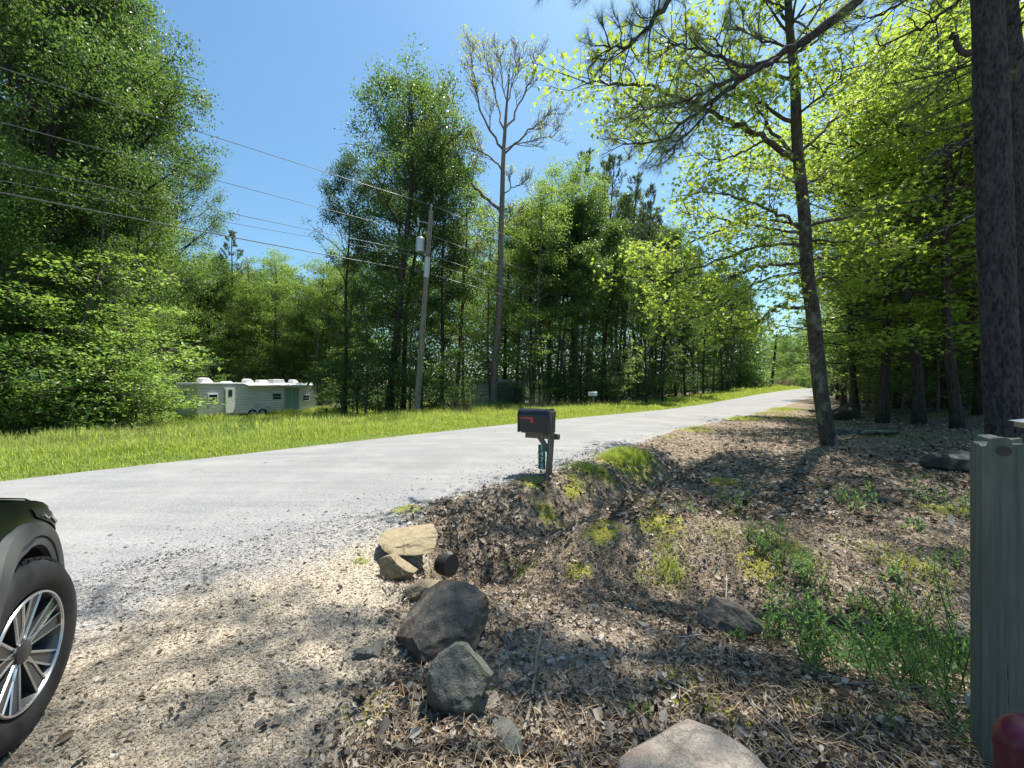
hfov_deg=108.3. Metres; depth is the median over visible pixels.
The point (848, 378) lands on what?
sapling
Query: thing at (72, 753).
gravel
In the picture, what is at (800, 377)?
shrub
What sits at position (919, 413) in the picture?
tree
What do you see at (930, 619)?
leafy weed
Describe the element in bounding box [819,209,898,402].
tree
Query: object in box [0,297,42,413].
sapling
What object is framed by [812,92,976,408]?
tree
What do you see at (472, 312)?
tree
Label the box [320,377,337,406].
shrub
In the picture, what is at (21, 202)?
tree
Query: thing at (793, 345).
tree
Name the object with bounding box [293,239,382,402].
tree
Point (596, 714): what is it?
stones
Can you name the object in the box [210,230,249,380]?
pine tree
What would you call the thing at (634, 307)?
tree
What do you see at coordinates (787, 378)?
shrub
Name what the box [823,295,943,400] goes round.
sapling
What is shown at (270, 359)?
shrub
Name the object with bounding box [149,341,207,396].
shrub
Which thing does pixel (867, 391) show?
sapling
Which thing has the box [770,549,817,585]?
leafy weed
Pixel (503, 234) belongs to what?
power line
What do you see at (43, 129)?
tree
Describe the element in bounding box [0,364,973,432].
undergrowth
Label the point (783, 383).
dry brush
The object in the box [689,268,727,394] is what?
tree
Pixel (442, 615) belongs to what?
rock
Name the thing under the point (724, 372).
shrub
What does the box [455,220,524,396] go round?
tree
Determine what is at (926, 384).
sapling
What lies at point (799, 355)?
tree
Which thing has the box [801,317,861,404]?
sapling
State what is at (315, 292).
tree
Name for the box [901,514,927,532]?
leafy weed
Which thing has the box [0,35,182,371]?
tree
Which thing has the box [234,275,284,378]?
tree
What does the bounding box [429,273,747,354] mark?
power line
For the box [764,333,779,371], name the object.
tree
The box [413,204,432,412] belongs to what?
utility pole
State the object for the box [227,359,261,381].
shrub
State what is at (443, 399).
shrub
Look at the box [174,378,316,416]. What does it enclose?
travel trailer
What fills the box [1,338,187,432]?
shrub
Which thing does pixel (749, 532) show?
leafy weed
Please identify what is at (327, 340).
tree
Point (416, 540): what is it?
rock
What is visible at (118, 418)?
shrub
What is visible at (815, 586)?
leafy weed
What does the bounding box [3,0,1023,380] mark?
sky
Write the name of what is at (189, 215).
power line
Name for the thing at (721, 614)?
rock
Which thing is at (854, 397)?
tree
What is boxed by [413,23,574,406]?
bare tree
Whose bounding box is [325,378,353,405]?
shrub
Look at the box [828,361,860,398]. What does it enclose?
sapling
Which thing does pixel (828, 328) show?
sapling
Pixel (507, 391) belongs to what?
metal shed
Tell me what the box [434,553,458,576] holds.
culvert pipe
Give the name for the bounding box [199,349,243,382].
shrub
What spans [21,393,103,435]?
shrub
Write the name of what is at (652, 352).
pine tree
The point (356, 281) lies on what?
tree
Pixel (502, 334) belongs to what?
tree
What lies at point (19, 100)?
tree
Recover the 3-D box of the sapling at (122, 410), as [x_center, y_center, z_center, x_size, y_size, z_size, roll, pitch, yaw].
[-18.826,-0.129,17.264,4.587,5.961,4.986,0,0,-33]
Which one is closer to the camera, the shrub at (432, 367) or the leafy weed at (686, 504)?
the leafy weed at (686, 504)
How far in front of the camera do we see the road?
5.84 m
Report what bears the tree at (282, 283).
on the ground at (806, 404)
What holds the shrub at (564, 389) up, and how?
on the ground at (806, 404)
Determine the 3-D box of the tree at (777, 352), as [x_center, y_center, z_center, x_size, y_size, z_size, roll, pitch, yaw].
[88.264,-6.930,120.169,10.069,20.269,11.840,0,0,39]
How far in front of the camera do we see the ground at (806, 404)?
3.33 m
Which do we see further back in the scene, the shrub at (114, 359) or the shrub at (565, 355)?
the shrub at (565, 355)
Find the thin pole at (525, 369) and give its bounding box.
[523,331,527,406]
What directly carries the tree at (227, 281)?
on the ground at (806, 404)
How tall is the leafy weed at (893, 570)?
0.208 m
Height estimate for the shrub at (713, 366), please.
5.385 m
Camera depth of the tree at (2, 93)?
22.80 m
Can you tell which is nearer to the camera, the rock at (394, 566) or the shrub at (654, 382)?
the rock at (394, 566)
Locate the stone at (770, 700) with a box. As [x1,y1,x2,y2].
[759,693,777,705]
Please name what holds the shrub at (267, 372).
on the ground at (806, 404)
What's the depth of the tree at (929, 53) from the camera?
19.32 m
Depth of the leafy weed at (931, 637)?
2.56 m
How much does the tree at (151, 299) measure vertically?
29.332 m
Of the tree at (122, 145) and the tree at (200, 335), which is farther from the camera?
the tree at (200, 335)
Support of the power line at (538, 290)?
attached to the utility pole at (420, 241)
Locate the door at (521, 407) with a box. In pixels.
[517,407,521,431]
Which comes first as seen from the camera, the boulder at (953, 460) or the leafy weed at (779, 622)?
the leafy weed at (779, 622)
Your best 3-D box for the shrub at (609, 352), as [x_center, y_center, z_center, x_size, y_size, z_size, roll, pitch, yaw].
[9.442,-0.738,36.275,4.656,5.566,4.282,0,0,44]
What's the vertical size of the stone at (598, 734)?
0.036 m
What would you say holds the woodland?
on the ground at (806, 404)
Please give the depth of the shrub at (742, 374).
63.69 m
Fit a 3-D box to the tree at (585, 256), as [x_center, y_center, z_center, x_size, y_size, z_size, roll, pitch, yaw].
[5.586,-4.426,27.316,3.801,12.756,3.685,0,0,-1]
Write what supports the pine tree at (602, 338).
on the ground at (806, 404)
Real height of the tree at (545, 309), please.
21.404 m
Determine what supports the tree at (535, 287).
on the ground at (806, 404)
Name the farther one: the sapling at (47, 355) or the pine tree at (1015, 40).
the sapling at (47, 355)
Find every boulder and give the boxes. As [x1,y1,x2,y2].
[832,403,860,419]
[918,450,969,471]
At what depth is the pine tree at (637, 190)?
44.16 m
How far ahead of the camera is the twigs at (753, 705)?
1.92 m
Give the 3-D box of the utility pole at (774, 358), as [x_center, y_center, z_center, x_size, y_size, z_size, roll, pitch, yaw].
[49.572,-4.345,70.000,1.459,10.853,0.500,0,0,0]
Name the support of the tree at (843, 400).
on the ground at (806, 404)
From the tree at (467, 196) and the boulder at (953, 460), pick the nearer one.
the boulder at (953, 460)
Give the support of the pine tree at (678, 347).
on the ground at (806, 404)
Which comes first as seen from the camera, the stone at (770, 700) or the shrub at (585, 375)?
the stone at (770, 700)
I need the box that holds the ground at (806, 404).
[0,378,983,767]
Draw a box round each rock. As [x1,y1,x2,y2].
[352,645,382,659]
[379,523,437,554]
[379,553,417,580]
[395,580,489,663]
[403,578,440,601]
[426,641,493,716]
[484,690,498,712]
[492,715,522,757]
[617,719,766,767]
[696,597,762,635]
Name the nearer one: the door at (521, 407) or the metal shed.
the door at (521, 407)
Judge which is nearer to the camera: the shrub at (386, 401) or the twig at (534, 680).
the twig at (534, 680)
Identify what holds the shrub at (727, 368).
on the ground at (806, 404)
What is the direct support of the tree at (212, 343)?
on the ground at (806, 404)
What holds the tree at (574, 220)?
on the ground at (806, 404)
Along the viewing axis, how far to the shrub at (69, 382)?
14.81 m
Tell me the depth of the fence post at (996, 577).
1.58 m
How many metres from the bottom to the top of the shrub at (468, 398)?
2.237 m
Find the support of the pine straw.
on the ground at (806, 404)
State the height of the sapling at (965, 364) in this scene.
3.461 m
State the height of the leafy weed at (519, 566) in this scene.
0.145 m
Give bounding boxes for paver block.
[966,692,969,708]
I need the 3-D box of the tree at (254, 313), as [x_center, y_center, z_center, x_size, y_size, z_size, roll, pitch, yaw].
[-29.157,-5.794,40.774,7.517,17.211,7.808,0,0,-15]
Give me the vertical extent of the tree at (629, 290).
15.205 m
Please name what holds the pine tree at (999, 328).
on the ground at (806, 404)
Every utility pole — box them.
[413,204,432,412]
[770,332,777,384]
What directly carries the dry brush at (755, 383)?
on the ground at (806, 404)
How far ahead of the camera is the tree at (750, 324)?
60.66 m
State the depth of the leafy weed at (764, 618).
2.90 m
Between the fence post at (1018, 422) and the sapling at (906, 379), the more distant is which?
the sapling at (906, 379)
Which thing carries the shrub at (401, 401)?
on the ground at (806, 404)
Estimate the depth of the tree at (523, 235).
27.08 m
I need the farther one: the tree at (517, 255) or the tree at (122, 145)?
the tree at (517, 255)
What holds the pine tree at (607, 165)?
on the ground at (806, 404)
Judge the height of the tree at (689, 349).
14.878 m
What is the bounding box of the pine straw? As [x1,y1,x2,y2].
[8,465,992,767]
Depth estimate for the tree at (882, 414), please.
13.52 m
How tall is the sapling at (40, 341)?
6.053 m
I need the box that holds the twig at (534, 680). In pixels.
[522,629,542,731]
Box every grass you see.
[0,384,804,480]
[0,399,597,455]
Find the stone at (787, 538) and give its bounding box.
[780,537,791,543]
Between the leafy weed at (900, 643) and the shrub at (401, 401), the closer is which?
the leafy weed at (900, 643)
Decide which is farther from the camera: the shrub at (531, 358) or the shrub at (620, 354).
the shrub at (620, 354)
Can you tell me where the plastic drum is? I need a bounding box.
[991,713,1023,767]
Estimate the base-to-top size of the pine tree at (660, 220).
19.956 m
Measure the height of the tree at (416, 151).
24.085 m
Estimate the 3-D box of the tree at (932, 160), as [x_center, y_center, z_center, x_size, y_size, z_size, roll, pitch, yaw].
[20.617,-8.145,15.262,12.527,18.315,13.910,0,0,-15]
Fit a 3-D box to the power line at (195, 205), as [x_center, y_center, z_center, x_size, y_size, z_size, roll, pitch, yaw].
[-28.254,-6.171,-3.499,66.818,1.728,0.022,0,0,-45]
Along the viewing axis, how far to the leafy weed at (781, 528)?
3.80 m
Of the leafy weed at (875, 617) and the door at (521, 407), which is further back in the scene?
the door at (521, 407)
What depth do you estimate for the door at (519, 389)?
31.25 m
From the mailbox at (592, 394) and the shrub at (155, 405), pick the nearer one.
the shrub at (155, 405)
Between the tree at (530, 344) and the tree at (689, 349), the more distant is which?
the tree at (689, 349)
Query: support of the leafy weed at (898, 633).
on the ground at (806, 404)
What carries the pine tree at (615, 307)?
on the ground at (806, 404)
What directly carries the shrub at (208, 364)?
on the ground at (806, 404)
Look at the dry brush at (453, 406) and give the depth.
21.36 m
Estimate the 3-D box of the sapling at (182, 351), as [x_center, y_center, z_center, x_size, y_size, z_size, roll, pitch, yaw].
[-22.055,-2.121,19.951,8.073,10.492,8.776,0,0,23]
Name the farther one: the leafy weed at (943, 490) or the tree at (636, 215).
the tree at (636, 215)
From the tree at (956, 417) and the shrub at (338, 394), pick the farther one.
the shrub at (338, 394)
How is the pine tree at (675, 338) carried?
on the ground at (806, 404)
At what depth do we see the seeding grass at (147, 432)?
10.98 m
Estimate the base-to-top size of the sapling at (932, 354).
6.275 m
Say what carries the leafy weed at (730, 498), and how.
on the ground at (806, 404)
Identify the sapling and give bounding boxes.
[0,245,103,437]
[0,250,155,428]
[0,296,126,429]
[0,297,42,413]
[0,315,85,437]
[10,246,224,412]
[14,291,163,423]
[52,318,180,427]
[86,308,177,419]
[798,286,936,410]
[801,298,890,402]
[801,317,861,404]
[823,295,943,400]
[825,308,925,404]
[827,269,974,413]
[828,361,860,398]
[831,358,876,400]
[852,287,973,411]
[866,286,970,395]
[891,330,969,402]
[900,287,973,388]
[903,279,972,392]
[958,337,973,389]
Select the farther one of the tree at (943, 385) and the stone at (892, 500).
the tree at (943, 385)
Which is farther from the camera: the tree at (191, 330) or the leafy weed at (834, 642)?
the tree at (191, 330)
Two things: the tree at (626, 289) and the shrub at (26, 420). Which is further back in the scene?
the tree at (626, 289)
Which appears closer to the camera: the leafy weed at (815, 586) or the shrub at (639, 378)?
the leafy weed at (815, 586)
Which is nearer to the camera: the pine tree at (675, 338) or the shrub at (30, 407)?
the shrub at (30, 407)
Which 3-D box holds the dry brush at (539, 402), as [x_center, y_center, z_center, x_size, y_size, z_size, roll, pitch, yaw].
[1.734,1.068,23.901,2.524,1.535,2.188,0,0,21]
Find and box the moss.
[322,410,953,766]
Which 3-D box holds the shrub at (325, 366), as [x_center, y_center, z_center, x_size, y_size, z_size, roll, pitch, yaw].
[-10.764,-0.280,24.805,6.433,6.542,6.103,0,0,-45]
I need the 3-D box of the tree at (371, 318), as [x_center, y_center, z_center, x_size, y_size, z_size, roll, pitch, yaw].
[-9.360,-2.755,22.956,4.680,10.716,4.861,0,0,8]
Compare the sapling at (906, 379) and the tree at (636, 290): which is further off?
the tree at (636, 290)
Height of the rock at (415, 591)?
0.160 m
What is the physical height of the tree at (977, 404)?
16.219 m
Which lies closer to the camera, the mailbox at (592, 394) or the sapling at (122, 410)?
the sapling at (122, 410)
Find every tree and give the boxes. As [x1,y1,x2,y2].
[0,0,160,430]
[0,0,180,429]
[0,0,186,423]
[0,0,190,368]
[0,0,200,423]
[0,35,76,301]
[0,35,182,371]
[0,133,101,348]
[0,142,116,432]
[23,0,232,426]
[23,25,184,331]
[36,175,160,426]
[38,2,195,391]
[67,158,188,421]
[75,154,244,405]
[89,179,218,414]
[147,239,244,382]
[163,256,242,380]
[169,249,260,380]
[175,248,244,379]
[183,288,246,381]
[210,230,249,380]
[210,255,289,382]
[214,263,283,379]
[229,244,316,378]
[232,265,269,379]
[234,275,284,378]
[235,257,324,382]
[248,294,302,378]
[258,273,327,381]
[273,257,352,386]
[284,295,331,382]
[290,279,355,401]
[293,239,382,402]
[299,143,382,415]
[318,252,380,398]
[323,250,404,413]
[331,69,488,410]
[334,33,489,412]
[346,126,478,409]
[357,120,435,405]
[376,275,433,412]
[409,175,512,408]
[411,147,483,407]
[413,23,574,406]
[433,204,493,404]
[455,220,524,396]
[476,197,534,379]
[483,205,567,402]
[484,203,560,405]
[493,173,585,404]
[504,158,605,404]
[513,0,971,445]
[513,231,558,401]
[515,204,547,397]
[521,152,633,403]
[528,219,581,403]
[530,0,1023,437]
[546,214,603,403]
[547,201,579,404]
[561,194,616,404]
[564,237,613,405]
[564,293,586,382]
[568,148,600,395]
[579,155,624,400]
[586,226,617,401]
[587,153,634,395]
[587,215,641,403]
[588,210,615,390]
[595,239,641,401]
[598,194,620,374]
[598,267,624,374]
[607,187,664,382]
[608,192,642,400]
[619,217,647,373]
[620,171,651,396]
[622,274,660,402]
[624,182,665,395]
[628,247,661,394]
[633,205,657,388]
[636,229,651,394]
[640,224,673,382]
[642,213,675,396]
[646,221,693,394]
[646,228,693,396]
[648,253,691,401]
[659,308,679,391]
[661,248,708,396]
[667,322,687,382]
[674,253,712,393]
[676,303,700,370]
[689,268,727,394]
[695,0,980,423]
[703,260,745,390]
[706,287,734,391]
[710,319,732,390]
[713,90,970,410]
[722,303,743,386]
[725,272,760,390]
[735,279,761,387]
[738,0,1021,408]
[750,337,772,373]
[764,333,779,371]
[767,333,796,384]
[772,334,798,381]
[774,352,788,381]
[775,0,1023,428]
[779,51,978,423]
[780,352,805,383]
[782,247,858,398]
[784,222,892,405]
[786,334,808,386]
[791,349,808,386]
[793,328,810,387]
[793,335,806,368]
[795,299,843,395]
[799,352,811,384]
[804,0,1023,351]
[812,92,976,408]
[818,0,982,415]
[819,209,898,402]
[820,247,871,392]
[827,1,1022,342]
[841,0,1023,379]
[841,1,977,347]
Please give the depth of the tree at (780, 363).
92.67 m
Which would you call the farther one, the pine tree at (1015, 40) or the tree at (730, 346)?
the tree at (730, 346)
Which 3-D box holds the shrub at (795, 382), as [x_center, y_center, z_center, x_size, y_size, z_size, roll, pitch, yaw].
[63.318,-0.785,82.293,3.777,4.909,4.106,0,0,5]
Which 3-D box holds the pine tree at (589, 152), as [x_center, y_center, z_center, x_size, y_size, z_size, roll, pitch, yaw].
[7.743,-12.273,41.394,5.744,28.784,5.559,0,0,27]
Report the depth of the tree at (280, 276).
48.37 m
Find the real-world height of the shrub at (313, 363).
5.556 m
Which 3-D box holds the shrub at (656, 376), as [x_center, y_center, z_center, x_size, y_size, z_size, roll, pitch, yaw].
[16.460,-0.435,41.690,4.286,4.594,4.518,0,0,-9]
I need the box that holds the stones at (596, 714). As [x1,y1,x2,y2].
[254,450,962,767]
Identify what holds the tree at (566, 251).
on the ground at (806, 404)
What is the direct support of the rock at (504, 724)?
on the ground at (806, 404)
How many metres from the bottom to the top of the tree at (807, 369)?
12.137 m
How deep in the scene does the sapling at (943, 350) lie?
15.67 m
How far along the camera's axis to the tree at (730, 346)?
55.18 m
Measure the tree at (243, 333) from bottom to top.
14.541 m
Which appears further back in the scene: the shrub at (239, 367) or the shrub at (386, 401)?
the shrub at (239, 367)
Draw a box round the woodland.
[2,206,967,396]
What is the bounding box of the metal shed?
[471,379,523,406]
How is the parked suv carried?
on the ground at (806, 404)
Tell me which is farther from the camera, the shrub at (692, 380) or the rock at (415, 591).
the shrub at (692, 380)
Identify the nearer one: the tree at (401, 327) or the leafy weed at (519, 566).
the leafy weed at (519, 566)
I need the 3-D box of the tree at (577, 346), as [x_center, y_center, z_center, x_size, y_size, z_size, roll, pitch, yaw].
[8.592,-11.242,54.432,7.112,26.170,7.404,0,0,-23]
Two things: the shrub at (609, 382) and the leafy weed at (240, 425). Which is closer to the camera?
the leafy weed at (240, 425)
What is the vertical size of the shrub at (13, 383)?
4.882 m
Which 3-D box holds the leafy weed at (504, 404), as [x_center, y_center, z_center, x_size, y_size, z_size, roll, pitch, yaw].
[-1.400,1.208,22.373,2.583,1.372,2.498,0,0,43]
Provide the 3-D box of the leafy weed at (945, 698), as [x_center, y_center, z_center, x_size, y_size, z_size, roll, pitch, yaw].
[2.195,1.516,1.853,0.769,0.422,0.795,0,0,36]
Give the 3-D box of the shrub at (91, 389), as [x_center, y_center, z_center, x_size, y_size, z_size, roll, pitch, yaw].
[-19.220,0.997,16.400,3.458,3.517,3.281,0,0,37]
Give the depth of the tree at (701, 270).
45.21 m
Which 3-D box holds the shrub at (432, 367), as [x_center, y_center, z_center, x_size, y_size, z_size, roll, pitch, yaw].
[-6.467,-0.295,23.554,5.886,5.986,5.584,0,0,-11]
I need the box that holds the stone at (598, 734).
[591,724,601,740]
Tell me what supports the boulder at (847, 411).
on the ground at (806, 404)
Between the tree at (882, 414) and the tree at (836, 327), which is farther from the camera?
the tree at (836, 327)
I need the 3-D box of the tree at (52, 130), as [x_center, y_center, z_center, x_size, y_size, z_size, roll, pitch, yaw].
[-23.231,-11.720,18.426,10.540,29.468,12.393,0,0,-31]
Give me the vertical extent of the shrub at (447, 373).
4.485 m
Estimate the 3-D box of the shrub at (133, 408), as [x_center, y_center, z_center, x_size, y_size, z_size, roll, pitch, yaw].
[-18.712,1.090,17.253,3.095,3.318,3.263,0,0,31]
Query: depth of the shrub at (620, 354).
31.05 m
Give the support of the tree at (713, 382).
on the ground at (806, 404)
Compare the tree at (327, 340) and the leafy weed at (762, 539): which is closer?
the leafy weed at (762, 539)
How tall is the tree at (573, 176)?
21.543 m
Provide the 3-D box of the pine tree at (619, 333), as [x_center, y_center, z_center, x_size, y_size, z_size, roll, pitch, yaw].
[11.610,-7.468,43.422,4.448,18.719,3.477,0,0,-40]
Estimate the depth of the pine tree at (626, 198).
37.79 m
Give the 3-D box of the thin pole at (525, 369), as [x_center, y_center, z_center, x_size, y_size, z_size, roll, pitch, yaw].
[0.862,-0.650,24.000,0.332,5.541,0.140,0,0,0]
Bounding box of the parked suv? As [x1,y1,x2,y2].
[0,498,76,761]
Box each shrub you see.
[0,335,135,435]
[0,341,57,434]
[0,353,109,439]
[0,363,96,435]
[0,388,63,437]
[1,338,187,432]
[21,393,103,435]
[32,371,131,433]
[61,397,150,433]
[62,377,162,429]
[77,367,190,430]
[123,379,185,428]
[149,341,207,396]
[172,354,231,387]
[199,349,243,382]
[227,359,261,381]
[242,351,280,379]
[253,364,283,379]
[256,354,296,382]
[282,356,312,382]
[295,336,403,416]
[297,340,337,394]
[300,359,338,404]
[308,349,365,410]
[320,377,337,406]
[322,379,374,416]
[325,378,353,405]
[357,353,396,413]
[359,337,457,411]
[370,368,415,412]
[375,392,393,413]
[414,363,452,407]
[422,349,480,409]
[428,390,450,411]
[444,384,479,410]
[493,309,560,406]
[507,330,573,400]
[532,365,580,404]
[541,321,594,397]
[545,325,604,403]
[568,340,623,405]
[582,362,624,402]
[586,348,630,401]
[595,326,644,402]
[613,352,655,400]
[624,357,676,400]
[637,335,685,396]
[643,362,682,395]
[653,346,696,396]
[670,366,701,395]
[681,343,715,393]
[694,353,725,392]
[705,368,733,390]
[718,352,744,386]
[725,361,751,385]
[774,367,802,385]
[786,369,806,386]
[790,368,810,387]
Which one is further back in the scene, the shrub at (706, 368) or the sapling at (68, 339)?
the shrub at (706, 368)
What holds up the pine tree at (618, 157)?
on the ground at (806, 404)
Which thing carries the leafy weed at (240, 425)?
on the ground at (806, 404)
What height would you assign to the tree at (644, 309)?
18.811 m
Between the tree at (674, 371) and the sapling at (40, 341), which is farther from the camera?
the tree at (674, 371)
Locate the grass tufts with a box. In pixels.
[351,407,983,743]
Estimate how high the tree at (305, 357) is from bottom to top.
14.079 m
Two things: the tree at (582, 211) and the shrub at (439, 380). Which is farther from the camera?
the tree at (582, 211)
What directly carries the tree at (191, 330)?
on the ground at (806, 404)
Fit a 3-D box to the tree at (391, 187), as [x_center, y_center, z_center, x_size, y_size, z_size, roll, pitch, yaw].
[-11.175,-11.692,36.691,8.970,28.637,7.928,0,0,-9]
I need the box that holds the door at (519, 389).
[514,388,520,404]
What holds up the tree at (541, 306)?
on the ground at (806, 404)
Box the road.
[0,388,812,582]
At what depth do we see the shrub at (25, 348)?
14.70 m
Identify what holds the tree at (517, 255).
on the ground at (806, 404)
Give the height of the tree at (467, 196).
25.944 m
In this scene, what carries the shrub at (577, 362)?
on the ground at (806, 404)
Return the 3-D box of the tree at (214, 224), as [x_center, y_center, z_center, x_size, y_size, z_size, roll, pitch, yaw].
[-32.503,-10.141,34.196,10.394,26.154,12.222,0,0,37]
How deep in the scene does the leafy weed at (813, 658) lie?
2.32 m
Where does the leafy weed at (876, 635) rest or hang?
on the ground at (806, 404)
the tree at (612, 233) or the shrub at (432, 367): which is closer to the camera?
the shrub at (432, 367)
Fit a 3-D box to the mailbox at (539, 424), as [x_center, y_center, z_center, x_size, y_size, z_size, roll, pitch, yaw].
[0.471,1.083,6.465,0.745,1.324,0.290,0,0,26]
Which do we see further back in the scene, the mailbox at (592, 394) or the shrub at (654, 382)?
the shrub at (654, 382)
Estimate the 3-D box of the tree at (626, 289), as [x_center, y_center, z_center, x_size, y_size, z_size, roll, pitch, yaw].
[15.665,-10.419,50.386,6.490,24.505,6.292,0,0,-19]
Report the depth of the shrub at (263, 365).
40.88 m
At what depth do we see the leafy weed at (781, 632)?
2.69 m
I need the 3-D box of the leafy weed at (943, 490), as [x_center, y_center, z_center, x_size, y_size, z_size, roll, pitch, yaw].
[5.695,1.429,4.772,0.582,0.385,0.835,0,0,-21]
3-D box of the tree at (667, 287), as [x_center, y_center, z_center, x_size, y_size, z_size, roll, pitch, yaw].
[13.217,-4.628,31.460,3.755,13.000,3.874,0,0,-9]
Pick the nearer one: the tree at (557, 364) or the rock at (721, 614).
the rock at (721, 614)
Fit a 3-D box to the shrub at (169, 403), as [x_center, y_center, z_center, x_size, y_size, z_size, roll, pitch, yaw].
[-18.128,0.952,17.558,4.485,3.800,3.938,0,0,-38]
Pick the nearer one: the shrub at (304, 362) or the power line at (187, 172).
the power line at (187, 172)
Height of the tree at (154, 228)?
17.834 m
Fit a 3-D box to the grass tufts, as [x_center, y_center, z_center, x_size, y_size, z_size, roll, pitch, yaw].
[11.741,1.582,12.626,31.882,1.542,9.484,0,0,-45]
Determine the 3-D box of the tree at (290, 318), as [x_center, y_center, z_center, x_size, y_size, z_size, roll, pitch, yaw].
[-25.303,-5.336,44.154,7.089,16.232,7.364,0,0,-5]
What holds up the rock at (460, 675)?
on the ground at (806, 404)
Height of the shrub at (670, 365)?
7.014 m
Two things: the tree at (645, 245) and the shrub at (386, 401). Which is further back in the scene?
the tree at (645, 245)
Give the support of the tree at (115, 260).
on the ground at (806, 404)
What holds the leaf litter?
on the ground at (806, 404)
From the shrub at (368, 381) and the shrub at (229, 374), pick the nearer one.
the shrub at (368, 381)
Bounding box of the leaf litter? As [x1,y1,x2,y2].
[4,397,990,767]
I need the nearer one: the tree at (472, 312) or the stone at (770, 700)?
the stone at (770, 700)
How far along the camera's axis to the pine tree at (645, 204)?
41.38 m
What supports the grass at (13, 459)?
on the ground at (806, 404)
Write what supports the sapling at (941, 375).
on the ground at (806, 404)
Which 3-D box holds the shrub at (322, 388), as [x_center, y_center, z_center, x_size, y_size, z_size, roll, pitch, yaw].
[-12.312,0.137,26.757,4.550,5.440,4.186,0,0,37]
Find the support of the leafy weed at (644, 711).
on the ground at (806, 404)
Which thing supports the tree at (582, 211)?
on the ground at (806, 404)
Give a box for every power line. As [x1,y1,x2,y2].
[0,67,429,204]
[0,122,416,232]
[0,163,425,253]
[0,180,423,256]
[0,192,420,271]
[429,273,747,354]
[431,255,750,347]
[431,263,763,352]
[433,236,768,342]
[434,206,773,332]
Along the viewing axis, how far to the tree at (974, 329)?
11.58 m
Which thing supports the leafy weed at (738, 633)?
on the ground at (806, 404)
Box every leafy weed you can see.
[153,413,200,426]
[184,409,241,425]
[205,414,263,436]
[466,395,505,410]
[514,559,523,573]
[627,701,653,718]
[671,492,698,515]
[701,480,754,508]
[723,624,746,639]
[738,514,786,546]
[752,530,789,561]
[757,562,861,637]
[759,517,810,539]
[759,610,769,628]
[759,616,816,652]
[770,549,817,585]
[785,583,926,683]
[788,559,831,602]
[800,612,873,666]
[811,610,907,680]
[817,476,884,517]
[819,571,922,639]
[848,579,969,688]
[848,594,976,753]
[854,576,969,705]
[854,596,945,655]
[863,624,969,679]
[875,572,960,644]
[876,559,904,583]
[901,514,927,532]
[904,475,969,507]
[914,543,969,586]
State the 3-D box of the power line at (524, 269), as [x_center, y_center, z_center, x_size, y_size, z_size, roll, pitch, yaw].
[22.719,-7.501,44.999,73.816,1.123,0.022,0,0,-43]
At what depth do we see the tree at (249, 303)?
52.65 m
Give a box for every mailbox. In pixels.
[517,407,559,474]
[588,392,596,403]
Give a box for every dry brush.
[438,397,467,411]
[517,389,556,407]
[749,377,775,386]
[773,377,795,386]
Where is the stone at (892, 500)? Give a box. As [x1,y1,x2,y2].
[876,496,903,505]
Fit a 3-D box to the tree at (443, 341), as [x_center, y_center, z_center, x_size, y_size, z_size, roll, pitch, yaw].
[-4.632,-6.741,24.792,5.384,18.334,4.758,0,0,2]
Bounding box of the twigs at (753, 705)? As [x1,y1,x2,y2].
[378,445,969,767]
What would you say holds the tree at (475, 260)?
on the ground at (806, 404)
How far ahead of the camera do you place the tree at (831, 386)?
38.00 m
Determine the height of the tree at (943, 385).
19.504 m
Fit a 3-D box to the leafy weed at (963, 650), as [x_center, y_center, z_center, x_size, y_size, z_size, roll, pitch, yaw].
[2.807,1.632,2.291,1.105,0.607,1.142,0,0,-38]
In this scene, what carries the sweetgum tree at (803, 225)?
on the ground at (806, 404)
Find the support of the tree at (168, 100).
on the ground at (806, 404)
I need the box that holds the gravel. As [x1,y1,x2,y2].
[0,443,973,767]
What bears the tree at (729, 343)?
on the ground at (806, 404)
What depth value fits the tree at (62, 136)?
23.08 m
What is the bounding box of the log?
[817,428,899,434]
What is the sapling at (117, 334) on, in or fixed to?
on the ground at (806, 404)
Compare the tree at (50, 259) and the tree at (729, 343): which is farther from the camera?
the tree at (729, 343)
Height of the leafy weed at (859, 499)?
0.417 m
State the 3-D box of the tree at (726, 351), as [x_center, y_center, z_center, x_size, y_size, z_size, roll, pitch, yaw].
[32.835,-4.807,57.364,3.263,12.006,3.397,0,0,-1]
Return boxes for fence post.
[970,435,1023,767]
[1010,419,1023,443]
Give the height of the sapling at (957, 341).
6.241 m
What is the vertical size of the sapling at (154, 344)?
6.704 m
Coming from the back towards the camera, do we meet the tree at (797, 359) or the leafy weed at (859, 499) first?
the tree at (797, 359)
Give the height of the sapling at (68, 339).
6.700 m
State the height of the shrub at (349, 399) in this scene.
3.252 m
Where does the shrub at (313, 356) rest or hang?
on the ground at (806, 404)
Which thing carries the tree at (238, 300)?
on the ground at (806, 404)
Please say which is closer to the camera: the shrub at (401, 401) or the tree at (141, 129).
the shrub at (401, 401)
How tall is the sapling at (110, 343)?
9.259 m
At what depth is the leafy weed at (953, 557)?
3.20 m
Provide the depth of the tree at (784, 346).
104.13 m
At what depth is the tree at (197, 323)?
39.66 m
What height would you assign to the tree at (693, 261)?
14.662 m
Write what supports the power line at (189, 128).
attached to the utility pole at (420, 241)
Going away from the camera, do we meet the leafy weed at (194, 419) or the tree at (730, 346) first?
the leafy weed at (194, 419)
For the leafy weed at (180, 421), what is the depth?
20.33 m
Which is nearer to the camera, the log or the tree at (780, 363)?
the log
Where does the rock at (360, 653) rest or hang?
on the ground at (806, 404)
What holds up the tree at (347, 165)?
on the ground at (806, 404)

